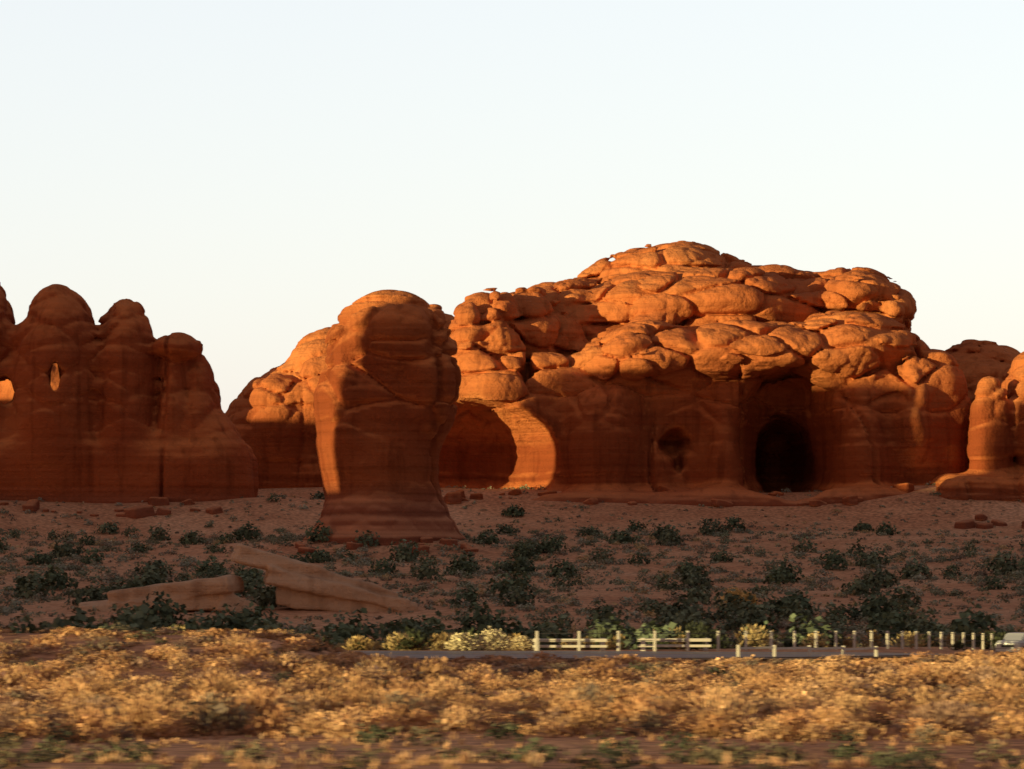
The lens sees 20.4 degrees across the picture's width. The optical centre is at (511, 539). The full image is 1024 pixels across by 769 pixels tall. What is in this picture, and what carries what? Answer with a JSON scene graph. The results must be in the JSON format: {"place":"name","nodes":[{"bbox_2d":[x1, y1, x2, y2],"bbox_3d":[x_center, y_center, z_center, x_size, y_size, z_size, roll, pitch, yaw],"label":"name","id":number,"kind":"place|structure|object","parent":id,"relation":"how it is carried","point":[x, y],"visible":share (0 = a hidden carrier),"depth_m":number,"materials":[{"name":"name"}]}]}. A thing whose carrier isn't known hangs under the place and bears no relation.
{"place":"outdoors","nodes":[
{"label":"outdoors","id":0,"kind":"place"},
{"bbox_2d":[0,485,1023,768],"bbox_3d":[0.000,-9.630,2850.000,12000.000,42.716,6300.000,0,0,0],"label":"ground","id":1,"kind":"structure","parent":0,"point":[606,515],"depth_m":441.77,"materials":[{"name":"brown soil"}]},
{"bbox_2d":[0,363,59,403],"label":"rock","id":2,"kind":"object","parent":1,"relation":"on","point":[6,392],"visible":0.03,"depth_m":658.78,"materials":[{"name":"stone"}]},
{"bbox_2d":[0,497,222,518],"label":"rubble","id":3,"kind":"object","parent":1,"relation":"on","point":[134,512],"visible":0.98,"depth_m":563.63,"materials":[{"name":"stone"}]},
{"bbox_2d":[0,284,258,502],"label":"rock","id":4,"kind":"object","parent":1,"relation":"on","point":[129,410],"visible":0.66,"depth_m":578.18,"materials":[{"name":"stone"}]},
{"bbox_2d":[79,543,417,612],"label":"rock slabs","id":5,"kind":"object","parent":1,"relation":"on","point":[299,585],"visible":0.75,"depth_m":320.74,"materials":[{"name":"stone"}]},
{"bbox_2d":[225,298,453,488],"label":"rock","id":6,"kind":"object","parent":1,"relation":"on","point":[270,413],"visible":0.2,"depth_m":682.76,"materials":[{"name":"stone"}]},
{"bbox_2d":[303,289,465,545],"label":"rock","id":7,"kind":"object","parent":1,"relation":"on","point":[386,394],"visible":0.73,"depth_m":483.45,"materials":[{"name":"stone"}]},
{"bbox_2d":[295,536,478,553],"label":"rubble","id":8,"kind":"object","parent":1,"relation":"on","point":[301,547],"visible":0.82,"depth_m":473.73,"materials":[{"name":"stone"}]},
{"bbox_2d":[0,481,1023,649],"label":"shrubs","id":9,"kind":"object","parent":1,"relation":"on","point":[794,606],"visible":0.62,"depth_m":373.55,"materials":[{"name":"green plant"}]},
{"bbox_2d":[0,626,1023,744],"bbox_3d":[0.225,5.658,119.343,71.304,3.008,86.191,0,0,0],"label":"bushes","id":10,"kind":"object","parent":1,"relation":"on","point":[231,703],"visible":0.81,"depth_m":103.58,"materials":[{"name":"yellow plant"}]},
{"bbox_2d":[0,625,1023,744],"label":"dry grass","id":11,"kind":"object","parent":1,"relation":"on","point":[219,708],"visible":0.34,"depth_m":122.63,"materials":[{"name":"brown plant"}]},
{"bbox_2d":[0,620,1023,768],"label":"sage","id":12,"kind":"object","parent":1,"relation":"on","point":[716,756],"visible":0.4,"depth_m":64.53,"materials":[{"name":"green plant"}]},
{"bbox_2d":[0,482,1023,649],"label":"sage","id":13,"kind":"object","parent":1,"relation":"on","point":[731,633],"visible":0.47,"depth_m":441.13,"materials":[{"name":"green plant"}]},
{"bbox_2d":[0,629,1023,768],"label":"grass","id":14,"kind":"structure","parent":1,"relation":"on","point":[535,760],"depth_m":61.32,"materials":[{"name":"yellow plant"}]},
{"bbox_2d":[19,620,1023,650],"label":"roadside bushes","id":15,"kind":"object","parent":1,"relation":"on","point":[358,640],"depth_m":183.38,"materials":[{"name":"green plant"}]},
{"bbox_2d":[398,587,761,650],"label":"bushes","id":16,"kind":"object","parent":1,"relation":"on","point":[496,633],"visible":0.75,"depth_m":172.32,"materials":[{"name":"yellow plant"}]},
{"bbox_2d":[391,655,939,659],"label":"shoulder","id":17,"kind":"object","parent":1,"relation":"on","point":[713,658],"visible":0.21,"depth_m":162.61},
{"bbox_2d":[443,483,939,506],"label":"rubble","id":18,"kind":"object","parent":1,"relation":"on","point":[457,497],"visible":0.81,"depth_m":585.67,"materials":[{"name":"stone"}]},
{"bbox_2d":[438,240,971,505],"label":"rock","id":19,"kind":"object","parent":1,"relation":"on","point":[693,373],"visible":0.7,"depth_m":601.29,"materials":[{"name":"stone"}]},
{"bbox_2d":[533,631,992,659],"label":"fence posts","id":20,"kind":"object","parent":1,"relation":"on","point":[602,646],"visible":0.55,"depth_m":174.91,"materials":[{"name":"beige wood"}]},
{"bbox_2d":[538,632,991,641],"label":"fence cables","id":21,"kind":"object","parent":20,"relation":"attached to","point":[753,633],"visible":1,"depth_m":178.98,"materials":[{"name":"grey metal"}]},
{"bbox_2d":[929,339,1023,501],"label":"rock","id":22,"kind":"object","parent":1,"relation":"on","point":[993,372],"visible":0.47,"depth_m":593.86,"materials":[{"name":"stone"}]},
{"bbox_2d":[954,513,1023,528],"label":"rubble","id":23,"kind":"object","parent":1,"relation":"on","point":[967,524],"visible":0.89,"depth_m":560.59,"materials":[{"name":"stone"}]},
{"bbox_2d":[0,0,1023,412],"label":"sky","id":24,"kind":"structure","parent":0,"point":[242,173],"materials":[{"name":"white"}]},
{"bbox_2d":[338,653,923,653],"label":"line","id":25,"kind":"object","parent":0,"point":[639,653],"visible":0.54,"depth_m":166.42,"materials":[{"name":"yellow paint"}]},
{"bbox_2d":[338,651,948,657],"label":"road","id":26,"kind":"structure","parent":0,"point":[602,655],"depth_m":166.44,"materials":[{"name":"grey asphalt"}]},
{"bbox_2d":[995,632,1023,652],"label":"car","id":27,"kind":"object","parent":26,"relation":"on","point":[1009,642],"visible":0.84,"depth_m":196.55,"materials":[{"name":"grey paint"}]},
{"bbox_2d":[657,655,688,655],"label":"line","id":28,"kind":"object","parent":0,"point":[672,655],"visible":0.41,"depth_m":163.73,"materials":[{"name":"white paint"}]}
]}

